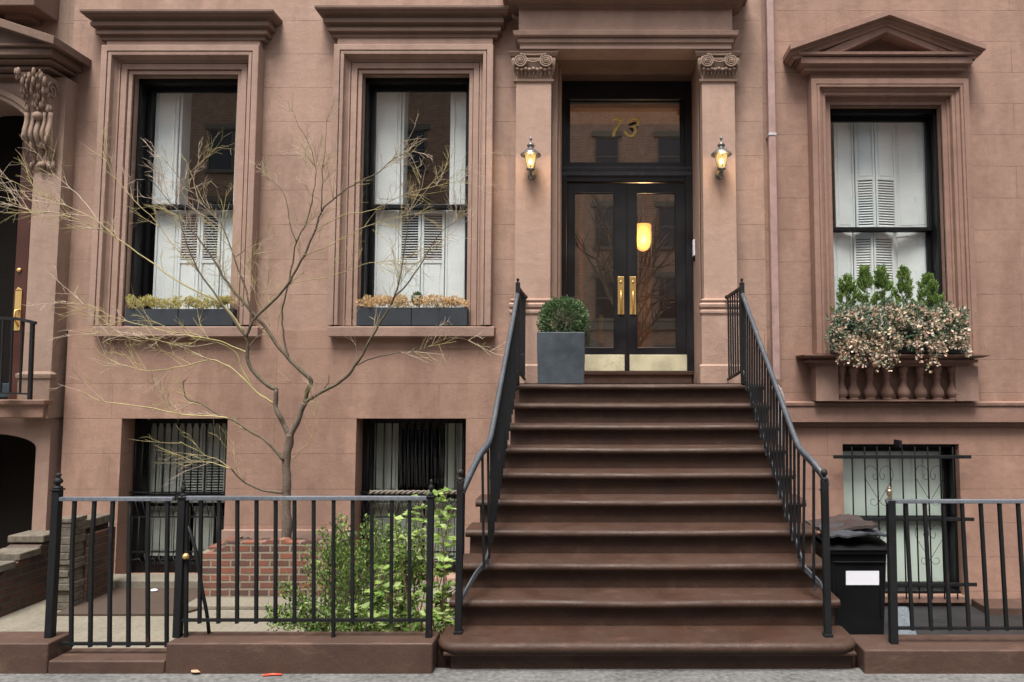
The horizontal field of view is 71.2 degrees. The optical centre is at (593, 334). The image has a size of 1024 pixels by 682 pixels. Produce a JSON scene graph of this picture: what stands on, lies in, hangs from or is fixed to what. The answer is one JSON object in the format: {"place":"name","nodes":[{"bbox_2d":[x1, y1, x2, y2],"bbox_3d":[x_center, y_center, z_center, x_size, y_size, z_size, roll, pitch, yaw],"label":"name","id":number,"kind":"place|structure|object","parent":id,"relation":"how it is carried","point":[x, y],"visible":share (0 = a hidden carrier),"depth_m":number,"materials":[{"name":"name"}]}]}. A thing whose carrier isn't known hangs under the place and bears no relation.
{"place":"outdoors","nodes":[
{"label":"outdoors","id":0,"kind":"place"},
{"bbox_2d":[0,581,454,648],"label":"areaway floor","id":1,"kind":"structure","parent":0,"point":[30,618],"depth_m":6.80,"materials":[{"name":"concrete"}]},
{"bbox_2d":[0,530,49,616],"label":"sloping brick wall","id":2,"kind":"structure","parent":1,"relation":"on","point":[23,567],"depth_m":7.39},
{"bbox_2d":[0,0,91,548],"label":"brownstone house","id":3,"kind":"structure","parent":1,"relation":"on","point":[42,61],"depth_m":8.50,"materials":[{"name":"brown stone"}]},
{"bbox_2d":[0,383,12,396],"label":"planter","id":4,"kind":"object","parent":3,"relation":"on","point":[5,387],"visible":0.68,"depth_m":7.99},
{"bbox_2d":[0,317,36,399],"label":"landing railing","id":5,"kind":"object","parent":3,"relation":"attached to","point":[29,393],"visible":1,"depth_m":7.92,"materials":[{"name":"black metal"}]},
{"bbox_2d":[8,142,32,398],"bbox_3d":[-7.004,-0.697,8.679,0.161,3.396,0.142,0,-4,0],"label":"entrance door","id":6,"kind":"structure","parent":3,"relation":"in","point":[23,230],"depth_m":8.68,"materials":[{"name":"brown wood"}]},
{"bbox_2d":[57,514,115,609],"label":"stone capped pier","id":7,"kind":"structure","parent":1,"relation":"on","point":[81,570],"depth_m":7.46,"materials":[{"name":"brick"}]},
{"bbox_2d":[57,588,197,615],"bbox_3d":[-4.491,2.827,7.521,1.785,0.018,0.900,0,-4,0],"label":"coir mat","id":8,"kind":"object","parent":1,"relation":"on","point":[137,603],"visible":0.5,"depth_m":7.37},
{"bbox_2d":[188,532,350,609],"bbox_3d":[-3.459,2.536,7.777,1.528,0.642,0.970,0,-4,0],"label":"brick planter","id":9,"kind":"object","parent":1,"relation":"on","point":[246,575],"visible":0.55,"depth_m":7.59,"materials":[{"name":"brick"}]},
{"bbox_2d":[0,85,521,538],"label":"bare tree","id":10,"kind":"object","parent":9,"relation":"in","point":[286,458],"visible":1,"depth_m":7.80,"materials":[{"name":"brown plant"}]},
{"bbox_2d":[60,0,766,588],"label":"brownstone house","id":11,"kind":"structure","parent":1,"relation":"on","point":[624,114],"depth_m":8.68,"materials":[{"name":"stone"}]},
{"bbox_2d":[125,309,178,325],"bbox_3d":[-5.261,-0.200,8.535,0.620,0.198,0.200,0,-4,0],"label":"window box","id":12,"kind":"object","parent":11,"relation":"on","point":[166,317],"visible":0.63,"depth_m":8.44,"materials":[{"name":"metal"}]},
{"bbox_2d":[125,294,183,308],"bbox_3d":[-5.268,-0.381,8.527,0.669,0.227,0.270,0,-4,0],"label":"window box plant","id":13,"kind":"object","parent":12,"relation":"in","point":[152,302],"depth_m":8.48,"materials":[{"name":"yellow plant"}]},
{"bbox_2d":[129,419,227,572],"bbox_3d":[-5.007,1.953,8.701,1.313,1.869,0.325,0,-4,0],"label":"basement window","id":14,"kind":"structure","parent":11,"relation":"in","point":[150,471],"depth_m":8.80,"materials":[{"name":"black paint"}]},
{"bbox_2d":[129,79,237,308],"bbox_3d":[-5.035,-1.654,8.997,1.349,3.190,0.480,0,-4,0],"label":"window","id":15,"kind":"structure","parent":11,"relation":"in","point":[169,113],"depth_m":8.99,"materials":[{"name":"white glass"}]},
{"bbox_2d":[178,309,236,325],"bbox_3d":[-4.617,-0.200,8.535,0.648,0.198,0.200,0,-4,0],"label":"window box","id":16,"kind":"object","parent":11,"relation":"on","point":[216,317],"visible":0.68,"depth_m":8.44,"materials":[{"name":"metal"}]},
{"bbox_2d":[180,294,236,308],"bbox_3d":[-4.611,-0.377,8.527,0.708,0.220,0.266,0,-4,0],"label":"window box plant","id":17,"kind":"object","parent":16,"relation":"in","point":[224,300],"depth_m":8.50,"materials":[{"name":"yellow plant"}]},
{"bbox_2d":[356,307,411,325],"bbox_3d":[-2.499,-0.208,8.535,0.645,0.215,0.200,0,-4,0],"label":"window box","id":18,"kind":"object","parent":11,"relation":"on","point":[398,316],"visible":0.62,"depth_m":8.44,"materials":[{"name":"metal"}]},
{"bbox_2d":[355,294,414,306],"bbox_3d":[-2.505,-0.388,8.528,0.719,0.209,0.265,0,-4,0],"label":"window box plant","id":19,"kind":"object","parent":18,"relation":"in","point":[385,299],"depth_m":8.48,"materials":[{"name":"plant"}]},
{"bbox_2d":[359,419,465,572],"bbox_3d":[-2.129,1.953,8.695,1.420,1.869,0.336,0,-4,0],"label":"basement window","id":20,"kind":"structure","parent":11,"relation":"in","point":[380,436],"depth_m":8.79,"materials":[{"name":"black paint"}]},
{"bbox_2d":[360,78,468,307],"bbox_3d":[-2.199,-1.654,8.997,1.345,3.190,0.480,0,-4,0],"label":"window","id":21,"kind":"structure","parent":11,"relation":"in","point":[383,123],"depth_m":9.00,"materials":[{"name":"glass"}]},
{"bbox_2d":[412,307,468,325],"bbox_3d":[-1.838,-0.208,8.535,0.657,0.215,0.200,0,-4,0],"label":"window box","id":22,"kind":"object","parent":11,"relation":"on","point":[432,316],"visible":0.8,"depth_m":8.44,"materials":[{"name":"metal"}]},
{"bbox_2d":[411,291,469,306],"bbox_3d":[-1.841,-0.406,8.536,0.728,0.244,0.278,0,-4,0],"label":"window box plant","id":23,"kind":"object","parent":22,"relation":"in","point":[431,300],"depth_m":8.49,"materials":[{"name":"beige plant"}]},
{"bbox_2d":[520,137,540,179],"bbox_3d":[-0.743,-2.082,8.375,0.240,0.512,0.279,0,-4,0],"label":"wall lantern","id":24,"kind":"object","parent":11,"relation":"attached to","point":[530,154],"depth_m":8.31,"materials":[{"name":"yellow glass"}]},
{"bbox_2d":[567,183,626,370],"bbox_3d":[0.042,-0.765,9.318,0.779,2.502,0.116,0,-4,0],"label":"entrance door","id":25,"kind":"structure","parent":11,"relation":"in","point":[596,217],"depth_m":9.35,"materials":[{"name":"paint"}]},
{"bbox_2d":[567,101,684,162],"bbox_3d":[0.425,-2.707,9.486,1.571,0.849,0.071,0,-4,0],"label":"transom window","id":26,"kind":"structure","parent":11,"relation":"in","point":[597,131],"depth_m":9.48,"materials":[{"name":"glass"}]},
{"bbox_2d":[627,183,686,370],"bbox_3d":[0.828,-0.765,9.318,0.780,2.502,0.116,0,-4,0],"label":"entrance door","id":27,"kind":"structure","parent":11,"relation":"in","point":[656,212],"depth_m":9.34,"materials":[{"name":"paint"}]},
{"bbox_2d":[692,239,694,261],"bbox_3d":[1.291,-1.085,9.168,0.019,0.271,0.120,0,-4,0],"label":"door intercom","id":28,"kind":"object","parent":11,"relation":"attached to","point":[693,248],"depth_m":9.12,"materials":[{"name":"plastic"}]},
{"bbox_2d":[711,136,731,178],"bbox_3d":[1.504,-2.088,8.375,0.240,0.512,0.279,0,-4,0],"label":"wall lantern","id":29,"kind":"object","parent":11,"relation":"attached to","point":[720,154],"depth_m":8.32,"materials":[{"name":"yellow glass"}]},
{"bbox_2d":[378,604,454,629],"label":"leaf litter","id":30,"kind":"object","parent":1,"relation":"on","point":[425,606],"visible":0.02,"depth_m":7.00,"materials":[{"name":"brown plant"}]},
{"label":"soil bed","id":31,"kind":"structure","parent":1,"relation":"on","visible":0},
{"bbox_2d":[264,512,426,631],"bbox_3d":[-2.024,2.118,5.867,1.420,1.225,1.345,0,-4,0],"label":"leaf shrub","id":32,"kind":"object","parent":31,"relation":"on","point":[342,585],"visible":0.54,"depth_m":5.77,"materials":[{"name":"green plant"}]},
{"bbox_2d":[345,486,455,635],"bbox_3d":[-1.367,1.981,5.639,0.956,1.461,0.949,0,-4,0],"label":"broad leaf shrub","id":33,"kind":"object","parent":31,"relation":"on","point":[440,614],"visible":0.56,"depth_m":5.53,"materials":[{"name":"green plant"}]},
{"bbox_2d":[0,668,1023,681],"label":"sidewalk","id":34,"kind":"structure","parent":0,"point":[646,675],"depth_m":4.74,"materials":[{"name":"concrete"}]},
{"bbox_2d":[0,632,72,673],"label":"garden curb","id":35,"kind":"structure","parent":34,"relation":"on","point":[28,652],"depth_m":4.79,"materials":[{"name":"stone"}]},
{"bbox_2d":[48,648,165,673],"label":"gate sill","id":36,"kind":"structure","parent":34,"relation":"on","point":[112,661],"depth_m":4.79,"materials":[{"name":"stone"}]},
{"bbox_2d":[263,673,281,675],"bbox_3d":[-2.150,2.276,4.745,0.122,0.016,0.016,1,-4,-7],"label":"plastic strip","id":37,"kind":"object","parent":34,"relation":"on","point":[277,674],"visible":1,"depth_m":4.74,"materials":[{"name":"red plastic"}]},
{"bbox_2d":[165,632,439,673],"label":"garden curb","id":38,"kind":"structure","parent":34,"relation":"on","point":[310,652],"depth_m":4.79,"materials":[{"name":"stone"}]},
{"bbox_2d":[44,473,435,637],"bbox_3d":[-2.458,1.593,4.970,2.688,1.242,0.104,0,-4,0],"label":"iron fence","id":39,"kind":"object","parent":38,"relation":"on","point":[181,591],"visible":0.98,"depth_m":4.94,"materials":[{"name":"black metal"}]},
{"bbox_2d":[59,497,188,646],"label":"iron gate","id":40,"kind":"structure","parent":39,"relation":"attached to","point":[109,642],"depth_m":4.94,"materials":[{"name":"black metal"}]},
{"bbox_2d":[438,384,856,668],"bbox_3d":[0.369,1.892,6.799,2.914,2.831,3.972,0,-4,0],"label":"stoop","id":41,"kind":"object","parent":34,"relation":"on","point":[641,526],"visible":0.87,"depth_m":5.70,"materials":[{"name":"stone"}]},
{"bbox_2d":[453,278,527,634],"bbox_3d":[-0.811,0.786,6.655,0.191,2.867,3.180,0,-4,3],"label":"stair railing","id":42,"kind":"object","parent":41,"relation":"on","point":[511,373],"visible":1,"depth_m":5.73,"materials":[{"name":"metal"}]},
{"bbox_2d":[537,332,584,383],"bbox_3d":[-0.351,0.265,7.770,0.511,0.549,0.500,0,-4,0],"label":"square planter","id":43,"kind":"object","parent":41,"relation":"on","point":[560,357],"visible":0.95,"depth_m":7.53,"materials":[{"name":"metal"}]},
{"bbox_2d":[536,295,590,336],"bbox_3d":[-0.333,-0.201,7.801,0.605,0.473,0.556,0,-4,0],"label":"boxwood shrub","id":44,"kind":"object","parent":43,"relation":"on","point":[550,309],"visible":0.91,"depth_m":7.66,"materials":[{"name":"green plant"}]},
{"bbox_2d":[725,278,832,637],"bbox_3d":[1.568,0.784,6.628,0.142,2.867,3.236,0,-4,-2],"label":"stair railing","id":45,"kind":"object","parent":41,"relation":"on","point":[757,357],"visible":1,"depth_m":5.89,"materials":[{"name":"metal"}]},
{"bbox_2d":[851,635,1023,673],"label":"garden curb","id":46,"kind":"structure","parent":34,"relation":"on","point":[951,654],"depth_m":4.79,"materials":[{"name":"stone"}]},
{"bbox_2d":[885,486,1023,644],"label":"iron fence","id":47,"kind":"object","parent":46,"relation":"on","point":[892,592],"visible":1,"depth_m":4.95,"materials":[{"name":"black metal"}]},
{"bbox_2d":[761,0,1023,604],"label":"brownstone house","id":48,"kind":"structure","parent":0,"point":[893,135],"depth_m":8.64,"materials":[{"name":"brown stone"}]},
{"bbox_2d":[830,109,942,324],"bbox_3d":[3.606,-1.279,8.935,1.397,3.118,0.369,0,-4,0],"label":"window","id":49,"kind":"structure","parent":48,"relation":"in","point":[901,148],"depth_m":9.05,"materials":[{"name":"white glass"}]},
{"bbox_2d":[829,325,966,353],"bbox_3d":[3.584,0.062,8.366,1.541,0.329,0.200,0,-4,0],"label":"window box","id":50,"kind":"object","parent":48,"relation":"on","point":[904,350],"visible":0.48,"depth_m":8.26,"materials":[{"name":"stone"}]},
{"bbox_2d":[830,272,861,310],"bbox_3d":[3.019,-0.496,8.473,0.274,0.496,0.332,3,-5,-32],"label":"dwarf conifer","id":51,"kind":"object","parent":50,"relation":"in","point":[846,288],"visible":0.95,"depth_m":8.43,"materials":[{"name":"green plant"}]},
{"bbox_2d":[856,264,882,310],"bbox_3d":[3.292,-0.553,8.482,0.323,0.608,0.256,-2,-5,31],"label":"dwarf conifer","id":52,"kind":"object","parent":50,"relation":"in","point":[863,282],"visible":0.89,"depth_m":8.49,"materials":[{"name":"green plant"}]},
{"bbox_2d":[872,264,900,307],"bbox_3d":[3.494,-0.552,8.467,0.378,0.607,0.243,1,-4,-18],"label":"dwarf conifer","id":53,"kind":"object","parent":50,"relation":"in","point":[883,282],"visible":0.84,"depth_m":8.45,"materials":[{"name":"green plant"}]},
{"bbox_2d":[823,296,972,372],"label":"trailing flowers","id":54,"kind":"object","parent":50,"relation":"on","point":[907,316],"visible":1,"depth_m":8.18,"materials":[{"name":"white plant"}]},
{"bbox_2d":[892,265,917,304],"bbox_3d":[3.721,-0.553,8.500,0.310,0.586,0.271,0,-4,0],"label":"dwarf conifer","id":55,"kind":"object","parent":50,"relation":"in","point":[906,287],"visible":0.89,"depth_m":8.48,"materials":[{"name":"green plant"}]},
{"bbox_2d":[913,272,944,308],"bbox_3d":[3.988,-0.504,8.451,0.362,0.499,0.323,0,-4,0],"label":"dwarf conifer","id":56,"kind":"object","parent":50,"relation":"in","point":[929,283],"visible":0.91,"depth_m":8.43,"materials":[{"name":"green plant"}]},
{"bbox_2d":[842,444,960,593],"bbox_3d":[3.677,2.215,8.657,1.414,1.807,0.300,0,-4,0],"label":"window","id":57,"kind":"structure","parent":48,"relation":"in","point":[858,449],"depth_m":8.76,"materials":[{"name":"black paint"}]},
{"bbox_2d":[898,606,916,634],"bbox_3d":[3.252,3.017,7.478,0.198,0.218,0.240,0,-4,0],"label":"plastic bag","id":58,"kind":"object","parent":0,"point":[903,616],"visible":0.5,"depth_m":7.46,"materials":[{"name":"white plastic"}]},
{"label":"areaway floor","id":59,"kind":"structure","parent":0,"visible":0},
{"bbox_2d":[884,605,1023,634],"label":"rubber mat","id":60,"kind":"object","parent":59,"relation":"on","point":[940,615],"depth_m":7.81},
{"bbox_2d":[815,533,886,634],"bbox_3d":[2.602,2.597,7.257,0.622,1.068,0.730,0,-4,0],"label":"trash bin","id":61,"kind":"object","parent":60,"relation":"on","point":[858,571],"visible":0.64,"depth_m":6.96,"materials":[{"name":"plastic"}]},
{"bbox_2d":[805,514,877,532],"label":"tarp","id":62,"kind":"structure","parent":61,"relation":"on","point":[851,522],"depth_m":7.43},
{"bbox_2d":[815,523,885,537],"bbox_3d":[2.609,1.996,7.210,0.614,0.083,0.563,0,-4,0],"label":"folded tarp","id":63,"kind":"object","parent":61,"relation":"on","point":[858,532],"visible":0.62,"depth_m":7.09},
{"bbox_2d":[971,599,1021,614],"bbox_3d":[6.221,3.146,8.176,3.558,0.099,0.350,0,-4,0],"label":"stone edging","id":64,"kind":"object","parent":59,"relation":"on","point":[996,606],"visible":0.55,"depth_m":8.09,"materials":[{"name":"brown stone"}]}
]}

